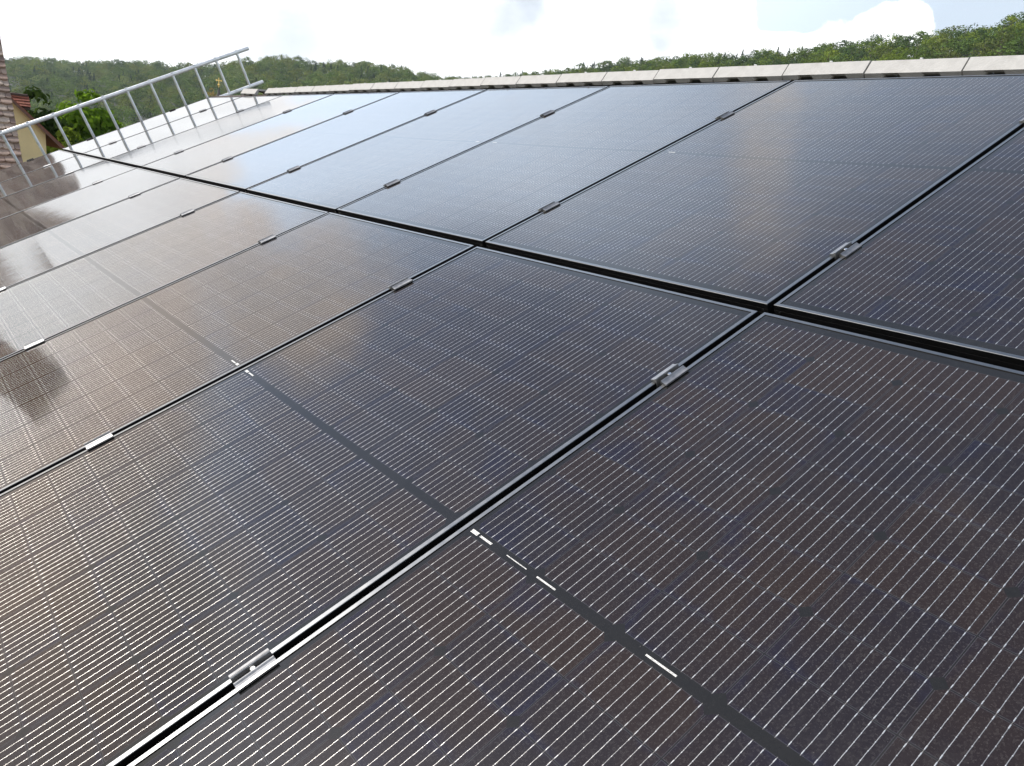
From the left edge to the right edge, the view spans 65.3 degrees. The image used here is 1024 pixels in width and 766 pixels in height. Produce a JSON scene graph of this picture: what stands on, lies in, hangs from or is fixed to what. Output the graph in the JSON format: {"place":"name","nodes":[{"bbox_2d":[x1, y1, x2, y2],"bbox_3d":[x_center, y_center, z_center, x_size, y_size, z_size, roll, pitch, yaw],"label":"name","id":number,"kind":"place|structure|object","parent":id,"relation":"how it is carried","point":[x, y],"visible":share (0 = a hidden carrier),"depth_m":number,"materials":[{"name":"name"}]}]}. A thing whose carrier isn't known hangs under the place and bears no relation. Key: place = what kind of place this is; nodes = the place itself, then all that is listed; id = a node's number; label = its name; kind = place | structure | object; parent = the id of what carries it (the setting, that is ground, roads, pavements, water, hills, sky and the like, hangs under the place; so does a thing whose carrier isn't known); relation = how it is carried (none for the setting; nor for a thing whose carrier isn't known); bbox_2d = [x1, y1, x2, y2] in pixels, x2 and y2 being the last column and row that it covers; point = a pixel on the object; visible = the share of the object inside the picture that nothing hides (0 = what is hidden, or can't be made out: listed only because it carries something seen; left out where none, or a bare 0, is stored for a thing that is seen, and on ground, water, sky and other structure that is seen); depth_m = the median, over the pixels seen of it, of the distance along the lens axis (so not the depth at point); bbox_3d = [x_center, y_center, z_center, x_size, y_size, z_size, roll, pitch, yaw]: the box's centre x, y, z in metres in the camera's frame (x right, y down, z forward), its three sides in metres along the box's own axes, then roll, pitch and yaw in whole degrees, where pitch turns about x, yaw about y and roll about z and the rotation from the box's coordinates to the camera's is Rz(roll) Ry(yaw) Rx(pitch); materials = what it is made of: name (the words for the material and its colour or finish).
{"place":"outdoors","nodes":[
{"label":"outdoors","id":0,"kind":"place"},
{"bbox_2d":[0,36,22,169],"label":"tiled house","id":1,"kind":"structure","parent":0,"point":[7,121],"depth_m":14.50,"materials":[{"name":"brown tile"}]},
{"bbox_2d":[10,92,64,161],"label":"yellow house","id":2,"kind":"structure","parent":0,"point":[30,148],"depth_m":20.09,"materials":[{"name":"yellow paint"}]},
{"bbox_2d":[8,72,372,131],"bbox_3d":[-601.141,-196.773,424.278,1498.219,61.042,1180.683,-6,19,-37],"label":"hill","id":3,"kind":"structure","parent":0,"point":[115,104],"depth_m":466.96,"materials":[{"name":"green plant"}]},
{"bbox_2d":[25,57,46,71],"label":"broadleaf tree","id":4,"kind":"object","parent":3,"relation":"on","point":[36,65],"visible":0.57,"depth_m":564.91,"materials":[{"name":"green plant"}]},
{"bbox_2d":[4,54,463,131],"bbox_3d":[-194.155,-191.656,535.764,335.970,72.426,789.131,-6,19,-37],"label":"forest","id":5,"kind":"object","parent":3,"relation":"on","point":[121,72],"visible":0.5,"depth_m":455.67,"materials":[{"name":"green plant"}]},
{"bbox_2d":[0,0,1023,78],"label":"sky","id":6,"kind":"structure","parent":0,"point":[464,38],"materials":[{"name":"white"}]},
{"bbox_3d":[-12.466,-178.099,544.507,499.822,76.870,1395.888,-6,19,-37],"label":"hill","id":7,"kind":"structure","parent":0,"visible":0},
{"bbox_2d":[443,19,1023,79],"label":"forest","id":8,"kind":"object","parent":7,"relation":"on","point":[551,72],"visible":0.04,"depth_m":414.41,"materials":[{"name":"green plant"}]},
{"bbox_2d":[731,56,751,65],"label":"broadleaf tree","id":9,"kind":"object","parent":7,"relation":"on","point":[746,59],"visible":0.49,"depth_m":289.06,"materials":[{"name":"green plant"}]},
{"bbox_2d":[755,49,772,60],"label":"broadleaf tree","id":10,"kind":"object","parent":7,"relation":"on","point":[762,53],"visible":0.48,"depth_m":321.21,"materials":[{"name":"green plant"}]},
{"bbox_2d":[766,54,784,64],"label":"broadleaf tree","id":11,"kind":"object","parent":7,"relation":"on","point":[771,58],"visible":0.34,"depth_m":286.46,"materials":[{"name":"green plant"}]},
{"bbox_2d":[784,52,801,63],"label":"broadleaf tree","id":12,"kind":"object","parent":7,"relation":"on","point":[793,55],"visible":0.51,"depth_m":298.35,"materials":[{"name":"green plant"}]},
{"bbox_2d":[807,52,826,62],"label":"broadleaf tree","id":13,"kind":"object","parent":7,"relation":"on","point":[814,54],"visible":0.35,"depth_m":273.23,"materials":[{"name":"green plant"}]},
{"bbox_2d":[816,49,835,62],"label":"broadleaf tree","id":14,"kind":"object","parent":7,"relation":"on","point":[827,58],"visible":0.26,"depth_m":262.75,"materials":[{"name":"green plant"}]},
{"bbox_2d":[822,50,847,61],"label":"broadleaf tree","id":15,"kind":"object","parent":7,"relation":"on","point":[834,54],"visible":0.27,"depth_m":264.51,"materials":[{"name":"green plant"}]},
{"bbox_2d":[828,55,846,61],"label":"broadleaf tree","id":16,"kind":"object","parent":7,"relation":"on","point":[839,60],"visible":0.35,"depth_m":242.38,"materials":[{"name":"green plant"}]},
{"bbox_2d":[839,45,867,60],"bbox_3d":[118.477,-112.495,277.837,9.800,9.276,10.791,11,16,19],"label":"broadleaf tree","id":17,"kind":"object","parent":7,"relation":"on","point":[846,49],"visible":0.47,"depth_m":275.65,"materials":[{"name":"green plant"}]},
{"bbox_2d":[855,39,883,58],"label":"broadleaf tree","id":18,"kind":"object","parent":7,"relation":"on","point":[873,48],"visible":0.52,"depth_m":288.52,"materials":[{"name":"green plant"}]},
{"bbox_2d":[866,36,888,53],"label":"broadleaf tree","id":19,"kind":"object","parent":7,"relation":"on","point":[875,39],"visible":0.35,"depth_m":304.55,"materials":[{"name":"green plant"}]},
{"bbox_2d":[870,43,886,58],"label":"broadleaf tree","id":20,"kind":"object","parent":7,"relation":"on","point":[881,47],"visible":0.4,"depth_m":262.55,"materials":[{"name":"green plant"}]},
{"bbox_2d":[874,45,896,57],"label":"broadleaf tree","id":21,"kind":"object","parent":7,"relation":"on","point":[884,52],"visible":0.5,"depth_m":245.55,"materials":[{"name":"green plant"}]},
{"bbox_2d":[888,45,911,59],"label":"broadleaf tree","id":22,"kind":"object","parent":7,"relation":"on","point":[907,50],"visible":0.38,"depth_m":233.60,"materials":[{"name":"green plant"}]},
{"bbox_2d":[896,34,917,49],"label":"broadleaf tree","id":23,"kind":"object","parent":7,"relation":"on","point":[907,39],"visible":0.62,"depth_m":282.11,"materials":[{"name":"green plant"}]},
{"bbox_2d":[897,47,932,59],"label":"broadleaf tree","id":24,"kind":"object","parent":7,"relation":"on","point":[903,54],"visible":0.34,"depth_m":215.45,"materials":[{"name":"green plant"}]},
{"bbox_2d":[905,40,928,58],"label":"broadleaf tree","id":25,"kind":"object","parent":7,"relation":"on","point":[914,46],"visible":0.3,"depth_m":255.81,"materials":[{"name":"green plant"}]},
{"bbox_2d":[910,29,933,54],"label":"broadleaf tree","id":26,"kind":"object","parent":7,"relation":"on","point":[922,33],"visible":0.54,"depth_m":289.86,"materials":[{"name":"green plant"}]},
{"bbox_2d":[911,47,935,58],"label":"broadleaf tree","id":27,"kind":"object","parent":7,"relation":"on","point":[925,49],"visible":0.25,"depth_m":230.09,"materials":[{"name":"green plant"}]},
{"bbox_2d":[911,39,939,58],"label":"broadleaf tree","id":28,"kind":"object","parent":7,"relation":"on","point":[927,43],"visible":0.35,"depth_m":237.90,"materials":[{"name":"green plant"}]},
{"bbox_2d":[924,34,958,57],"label":"broadleaf tree","id":29,"kind":"object","parent":7,"relation":"on","point":[943,40],"visible":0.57,"depth_m":228.84,"materials":[{"name":"green plant"}]},
{"bbox_2d":[939,47,958,57],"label":"broadleaf tree","id":30,"kind":"object","parent":7,"relation":"on","point":[948,51],"visible":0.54,"depth_m":221.51,"materials":[{"name":"green plant"}]},
{"bbox_2d":[931,39,967,58],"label":"broadleaf tree","id":31,"kind":"object","parent":7,"relation":"on","point":[949,44],"visible":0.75,"depth_m":224.55,"materials":[{"name":"green plant"}]},
{"bbox_2d":[936,25,965,35],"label":"broadleaf tree","id":32,"kind":"object","parent":7,"relation":"on","point":[954,27],"visible":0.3,"depth_m":291.31,"materials":[{"name":"green plant"}]},
{"bbox_2d":[951,39,971,57],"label":"broadleaf tree","id":33,"kind":"object","parent":7,"relation":"on","point":[959,46],"visible":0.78,"depth_m":223.16,"materials":[{"name":"green plant"}]},
{"bbox_2d":[947,25,980,40],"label":"broadleaf tree","id":34,"kind":"object","parent":7,"relation":"on","point":[964,32],"visible":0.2,"depth_m":271.41,"materials":[{"name":"green plant"}]},
{"bbox_2d":[955,37,977,56],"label":"broadleaf tree","id":35,"kind":"object","parent":7,"relation":"on","point":[967,47],"visible":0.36,"depth_m":230.62,"materials":[{"name":"green plant"}]},
{"bbox_2d":[969,41,991,56],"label":"broadleaf tree","id":36,"kind":"object","parent":7,"relation":"on","point":[981,53],"visible":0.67,"depth_m":213.56,"materials":[{"name":"green plant"}]},
{"bbox_2d":[962,31,1000,56],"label":"broadleaf tree","id":37,"kind":"object","parent":7,"relation":"on","point":[985,34],"visible":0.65,"depth_m":217.79,"materials":[{"name":"green plant"}]},
{"bbox_2d":[969,35,1002,56],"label":"broadleaf tree","id":38,"kind":"object","parent":7,"relation":"on","point":[982,43],"visible":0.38,"depth_m":221.22,"materials":[{"name":"green plant"}]},
{"bbox_2d":[982,30,1016,55],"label":"broadleaf tree","id":39,"kind":"object","parent":7,"relation":"on","point":[996,45],"visible":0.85,"depth_m":209.34,"materials":[{"name":"green plant"}]},
{"bbox_2d":[985,19,1017,33],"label":"broadleaf tree","id":40,"kind":"object","parent":7,"relation":"on","point":[1001,26],"visible":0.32,"depth_m":240.13,"materials":[{"name":"green plant"}]},
{"bbox_2d":[988,28,1023,55],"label":"broadleaf tree","id":41,"kind":"object","parent":7,"relation":"on","point":[1001,50],"visible":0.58,"depth_m":196.98,"materials":[{"name":"green plant"}]},
{"bbox_2d":[990,15,1023,35],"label":"broadleaf tree","id":42,"kind":"object","parent":7,"relation":"on","point":[1011,19],"visible":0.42,"depth_m":243.71,"materials":[{"name":"green plant"}]},
{"bbox_2d":[1003,37,1023,54],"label":"broadleaf tree","id":43,"kind":"object","parent":7,"relation":"on","point":[1020,48],"visible":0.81,"depth_m":193.82,"materials":[{"name":"green plant"}]},
{"bbox_2d":[1004,24,1023,49],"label":"broadleaf tree","id":44,"kind":"object","parent":7,"relation":"on","point":[1022,27],"visible":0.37,"depth_m":213.72,"materials":[{"name":"green plant"}]},
{"bbox_2d":[1012,12,1023,29],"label":"broadleaf tree","id":45,"kind":"object","parent":7,"relation":"on","point":[1021,13],"visible":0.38,"depth_m":251.19,"materials":[{"name":"green plant"}]},
{"label":"ground","id":46,"kind":"structure","parent":0,"visible":0},
{"bbox_2d":[23,85,86,143],"bbox_3d":[-15.578,-6.607,26.444,3.054,6.109,2.853,7,15,3],"label":"garden tree","id":47,"kind":"object","parent":46,"relation":"on","point":[50,126],"visible":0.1,"depth_m":25.50,"materials":[{"name":"green plant"}]},
{"bbox_2d":[46,126,79,153],"bbox_3d":[-14.019,-5.697,25.288,2.363,4.689,2.227,-6,19,-37],"label":"garden bush","id":48,"kind":"object","parent":46,"relation":"on","point":[71,134],"visible":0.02,"depth_m":24.66,"materials":[{"name":"green plant"}]},
{"bbox_2d":[54,89,125,140],"bbox_3d":[-15.161,-7.394,29.033,3.144,6.266,3.191,5,15,-4],"label":"garden tree","id":49,"kind":"object","parent":46,"relation":"on","point":[100,121],"visible":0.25,"depth_m":27.89,"materials":[{"name":"green plant"}]},
{"bbox_3d":[0.018,1.792,5.762,8.599,7.306,13.980,-6,19,-37],"label":"house","id":50,"kind":"object","parent":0,"visible":0},
{"bbox_2d":[0,150,78,182],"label":"solar panel","id":51,"kind":"object","parent":50,"relation":"attached to","point":[17,170],"visible":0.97,"depth_m":8.16,"materials":[{"name":"black glass"}]},
{"bbox_2d":[0,155,103,197],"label":"solar panel","id":52,"kind":"object","parent":50,"relation":"attached to","point":[36,177],"visible":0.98,"depth_m":7.26,"materials":[{"name":"black glass"}]},
{"bbox_2d":[0,160,134,218],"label":"solar panel","id":53,"kind":"object","parent":50,"relation":"attached to","point":[27,198],"visible":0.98,"depth_m":6.36,"materials":[{"name":"black glass"}]},
{"bbox_2d":[0,168,179,247],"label":"solar panel","id":54,"kind":"object","parent":50,"relation":"attached to","point":[32,221],"visible":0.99,"depth_m":5.44,"materials":[{"name":"black glass"}]},
{"bbox_2d":[0,178,239,287],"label":"solar panel","id":55,"kind":"object","parent":50,"relation":"attached to","point":[22,260],"visible":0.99,"depth_m":4.53,"materials":[{"name":"black glass"}]},
{"bbox_2d":[0,46,263,163],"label":"ladder","id":56,"kind":"object","parent":50,"relation":"on","point":[113,94],"visible":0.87,"depth_m":9.32,"materials":[{"name":"metal"}]},
{"bbox_2d":[63,97,239,154],"bbox_3d":[-3.937,-2.830,8.742,1.742,0.035,1.132,-32,33,-26],"label":"solar panel","id":57,"kind":"object","parent":50,"relation":"on","point":[80,148],"visible":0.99,"depth_m":8.72,"materials":[{"name":"black glass"}]},
{"bbox_2d":[0,192,328,359],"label":"solar panel","id":58,"kind":"object","parent":50,"relation":"attached to","point":[63,298],"visible":0.98,"depth_m":3.62,"materials":[{"name":"black glass"}]},
{"bbox_2d":[83,96,279,161],"bbox_3d":[-3.243,-2.531,7.875,1.742,0.035,1.132,-32,33,-26],"label":"solar panel","id":59,"kind":"object","parent":50,"relation":"attached to","point":[120,147],"visible":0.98,"depth_m":7.85,"materials":[{"name":"black glass"}]},
{"bbox_2d":[109,94,332,168],"bbox_3d":[-2.551,-2.232,7.007,1.742,0.036,1.132,-32,33,-26],"label":"solar panel","id":60,"kind":"object","parent":50,"relation":"attached to","point":[140,157],"visible":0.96,"depth_m":6.96,"materials":[{"name":"black glass"}]},
{"bbox_2d":[0,212,474,493],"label":"solar panel","id":61,"kind":"object","parent":50,"relation":"attached to","point":[67,394],"visible":0.98,"depth_m":2.68,"materials":[{"name":"black glass"}]},
{"bbox_2d":[23,338,43,349],"bbox_3d":[-1.790,-0.136,3.003,0.070,0.041,0.044,-32,33,-26],"label":"clamp","id":62,"kind":"object","parent":61,"relation":"attached to","point":[34,343],"visible":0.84,"depth_m":2.99,"materials":[{"name":"metal"}]},
{"bbox_2d":[84,431,112,449],"bbox_3d":[-1.098,0.165,2.135,0.070,0.041,0.044,-32,33,-26],"label":"clamp","id":63,"kind":"object","parent":61,"relation":"attached to","point":[98,440],"visible":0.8,"depth_m":2.12,"materials":[{"name":"metal"}]},
{"bbox_2d":[258,234,275,243],"bbox_3d":[-1.048,-0.605,3.433,0.070,0.041,0.044,-32,33,-26],"label":"clamp","id":64,"kind":"object","parent":61,"relation":"attached to","point":[268,238],"visible":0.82,"depth_m":3.42,"materials":[{"name":"metal"}]},
{"bbox_2d":[388,277,412,290],"bbox_3d":[-0.354,-0.306,2.566,0.070,0.041,0.044,-32,33,-26],"label":"clamp","id":65,"kind":"object","parent":61,"relation":"attached to","point":[400,283],"visible":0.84,"depth_m":2.55,"materials":[{"name":"metal"}]},
{"bbox_2d":[209,94,281,97],"bbox_3d":[-3.049,-3.272,9.164,0.255,0.060,1.914,-6,19,-37],"label":"ridge batten","id":66,"kind":"object","parent":50,"relation":"on","point":[245,95],"visible":0.23,"depth_m":8.92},
{"bbox_2d":[240,89,265,95],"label":"ridge tile","id":67,"kind":"object","parent":66,"relation":"on","point":[253,92],"visible":0.62,"depth_m":8.68,"materials":[{"name":"grey concrete"}]},
{"bbox_2d":[142,92,398,178],"bbox_3d":[-1.858,-1.933,6.139,1.742,0.035,1.132,-32,33,-26],"label":"solar panel","id":68,"kind":"object","parent":50,"relation":"attached to","point":[184,163],"visible":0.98,"depth_m":6.08,"materials":[{"name":"black glass"}]},
{"bbox_2d":[265,87,303,94],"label":"ridge tile","id":69,"kind":"object","parent":50,"relation":"on","point":[273,91],"visible":0.47,"depth_m":8.20,"materials":[{"name":"grey concrete"}]},
{"bbox_2d":[279,87,318,94],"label":"ridge tile","id":70,"kind":"object","parent":50,"relation":"on","point":[287,90],"visible":0.48,"depth_m":7.90,"materials":[{"name":"grey concrete"}]},
{"bbox_2d":[295,86,336,93],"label":"ridge tile","id":71,"kind":"object","parent":50,"relation":"on","point":[304,89],"visible":0.48,"depth_m":7.61,"materials":[{"name":"grey concrete"}]},
{"bbox_2d":[311,85,355,93],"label":"ridge tile","id":72,"kind":"object","parent":50,"relation":"on","point":[321,89],"visible":0.48,"depth_m":7.31,"materials":[{"name":"grey concrete"}]},
{"bbox_2d":[186,89,485,192],"bbox_3d":[-1.165,-1.633,5.272,1.742,0.036,1.132,-32,33,-26],"label":"solar panel","id":73,"kind":"object","parent":50,"relation":"attached to","point":[243,172],"visible":0.98,"depth_m":5.20,"materials":[{"name":"black glass"}]},
{"bbox_2d":[329,84,376,92],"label":"ridge tile","id":74,"kind":"object","parent":50,"relation":"on","point":[343,88],"visible":0.48,"depth_m":7.02,"materials":[{"name":"grey concrete"}]},
{"bbox_2d":[349,83,398,92],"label":"ridge tile","id":75,"kind":"object","parent":50,"relation":"on","point":[364,87],"visible":0.52,"depth_m":6.71,"materials":[{"name":"grey concrete"}]},
{"bbox_2d":[0,247,757,765],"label":"solar panel","id":76,"kind":"object","parent":50,"relation":"attached to","point":[164,573],"visible":0.98,"depth_m":1.71,"materials":[{"name":"black glass"}]},
{"bbox_2d":[371,82,415,91],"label":"ridge tile","id":77,"kind":"object","parent":50,"relation":"on","point":[384,87],"visible":0.49,"depth_m":6.42,"materials":[{"name":"grey concrete"}]},
{"bbox_2d":[394,81,447,90],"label":"ridge tile","id":78,"kind":"object","parent":50,"relation":"on","point":[410,86],"visible":0.52,"depth_m":6.13,"materials":[{"name":"grey concrete"}]},
{"bbox_2d":[246,86,607,213],"bbox_3d":[-0.471,-1.333,4.405,1.742,0.036,1.132,-32,33,-26],"label":"solar panel","id":79,"kind":"object","parent":50,"relation":"attached to","point":[333,182],"visible":0.99,"depth_m":4.32,"materials":[{"name":"black glass"}]},
{"bbox_2d":[420,79,478,89],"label":"ridge tile","id":80,"kind":"object","parent":50,"relation":"on","point":[439,84],"visible":0.5,"depth_m":5.83,"materials":[{"name":"grey concrete"}]},
{"bbox_2d":[449,78,511,89],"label":"ridge tile","id":81,"kind":"object","parent":50,"relation":"on","point":[475,83],"visible":0.52,"depth_m":5.53,"materials":[{"name":"grey concrete"}]},
{"bbox_2d":[481,76,547,88],"bbox_3d":[0.028,-1.982,5.306,0.305,0.079,0.386,-6,19,-37],"label":"ridge tile","id":82,"kind":"object","parent":50,"relation":"on","point":[501,82],"visible":0.57,"depth_m":5.23,"materials":[{"name":"grey concrete"}]},
{"bbox_2d":[516,74,588,87],"bbox_3d":[0.265,-1.878,5.009,0.305,0.079,0.386,-6,19,-37],"label":"ridge tile","id":83,"kind":"object","parent":50,"relation":"on","point":[542,80],"visible":0.61,"depth_m":4.93,"materials":[{"name":"grey concrete"}]},
{"bbox_2d":[337,81,790,248],"bbox_3d":[0.222,-1.034,3.537,1.742,0.035,1.132,-32,33,-26],"label":"solar panel","id":84,"kind":"object","parent":50,"relation":"attached to","point":[479,195],"visible":0.98,"depth_m":3.42,"materials":[{"name":"black glass"}]},
{"bbox_2d":[127,312,1023,765],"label":"solar panel","id":85,"kind":"object","parent":50,"relation":"attached to","point":[765,538],"visible":1,"depth_m":1.18,"materials":[{"name":"black glass"}]},
{"bbox_2d":[228,648,278,691],"bbox_3d":[-0.405,0.464,1.267,0.070,0.041,0.044,-32,33,-26],"label":"clamp","id":86,"kind":"object","parent":85,"relation":"attached to","point":[255,668],"visible":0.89,"depth_m":1.26,"materials":[{"name":"metal"}]},
{"bbox_2d":[651,363,688,387],"bbox_3d":[0.337,-0.006,1.698,0.070,0.042,0.044,-32,33,-26],"label":"clamp","id":87,"kind":"object","parent":85,"relation":"attached to","point":[669,374],"visible":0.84,"depth_m":1.69,"materials":[{"name":"metal"}]},
{"bbox_2d":[556,72,634,86],"bbox_3d":[0.504,-1.776,4.713,0.305,0.079,0.386,-6,19,-37],"label":"ridge tile","id":88,"kind":"object","parent":50,"relation":"on","point":[586,78],"visible":0.59,"depth_m":4.64,"materials":[{"name":"grey concrete"}]},
{"bbox_2d":[602,70,686,84],"bbox_3d":[0.741,-1.672,4.417,0.305,0.079,0.386,-6,19,-37],"label":"ridge tile","id":89,"kind":"object","parent":50,"relation":"on","point":[635,77],"visible":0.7,"depth_m":4.34,"materials":[{"name":"grey concrete"}]},
{"bbox_2d":[654,67,746,83],"bbox_3d":[0.979,-1.570,4.119,0.305,0.079,0.386,-6,19,-37],"label":"ridge tile","id":90,"kind":"object","parent":50,"relation":"on","point":[690,75],"visible":0.68,"depth_m":4.04,"materials":[{"name":"grey concrete"}]},
{"bbox_2d":[485,74,1023,314],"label":"solar panel","id":91,"kind":"object","parent":50,"relation":"attached to","point":[766,203],"visible":0.98,"depth_m":2.51,"materials":[{"name":"black glass"}]},
{"bbox_2d":[538,201,559,211],"bbox_3d":[0.135,-0.616,2.850,0.070,0.041,0.044,-32,33,-26],"label":"clamp","id":92,"kind":"object","parent":91,"relation":"attached to","point":[549,206],"visible":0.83,"depth_m":2.83,"materials":[{"name":"metal"}]},
{"bbox_2d":[715,111,734,119],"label":"clamp","id":93,"kind":"object","parent":91,"relation":"attached to","point":[724,115],"visible":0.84,"depth_m":3.27,"materials":[{"name":"metal"}]},
{"bbox_2d":[713,64,813,81],"bbox_3d":[1.216,-1.465,3.823,0.305,0.079,0.386,-6,19,-37],"label":"ridge tile","id":94,"kind":"object","parent":50,"relation":"on","point":[756,73],"visible":0.65,"depth_m":3.74,"materials":[{"name":"grey concrete"}]},
{"bbox_2d":[782,61,896,79],"bbox_3d":[1.452,-1.361,3.524,0.305,0.079,0.386,-6,19,-37],"label":"ridge tile","id":95,"kind":"object","parent":50,"relation":"on","point":[838,70],"visible":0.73,"depth_m":3.44,"materials":[{"name":"grey concrete"}]},
{"bbox_2d":[774,127,1023,371],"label":"solar panel","id":96,"kind":"object","parent":50,"relation":"attached to","point":[940,269],"visible":1,"depth_m":1.80,"materials":[{"name":"black glass"}]},
{"bbox_2d":[829,242,861,260],"bbox_3d":[0.829,-0.317,1.983,0.070,0.041,0.044,-32,33,-26],"label":"clamp","id":97,"kind":"object","parent":96,"relation":"attached to","point":[845,250],"visible":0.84,"depth_m":1.97,"materials":[{"name":"metal"}]},
{"bbox_2d":[864,57,993,77],"bbox_3d":[1.690,-1.254,3.229,0.305,0.079,0.386,-6,19,-37],"label":"ridge tile","id":98,"kind":"object","parent":50,"relation":"on","point":[921,67],"visible":0.61,"depth_m":3.14,"materials":[{"name":"grey concrete"}]},
{"bbox_2d":[963,55,1023,75],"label":"ridge tile","id":99,"kind":"object","parent":50,"relation":"on","point":[998,65],"visible":0.71,"depth_m":2.92,"materials":[{"name":"grey concrete"}]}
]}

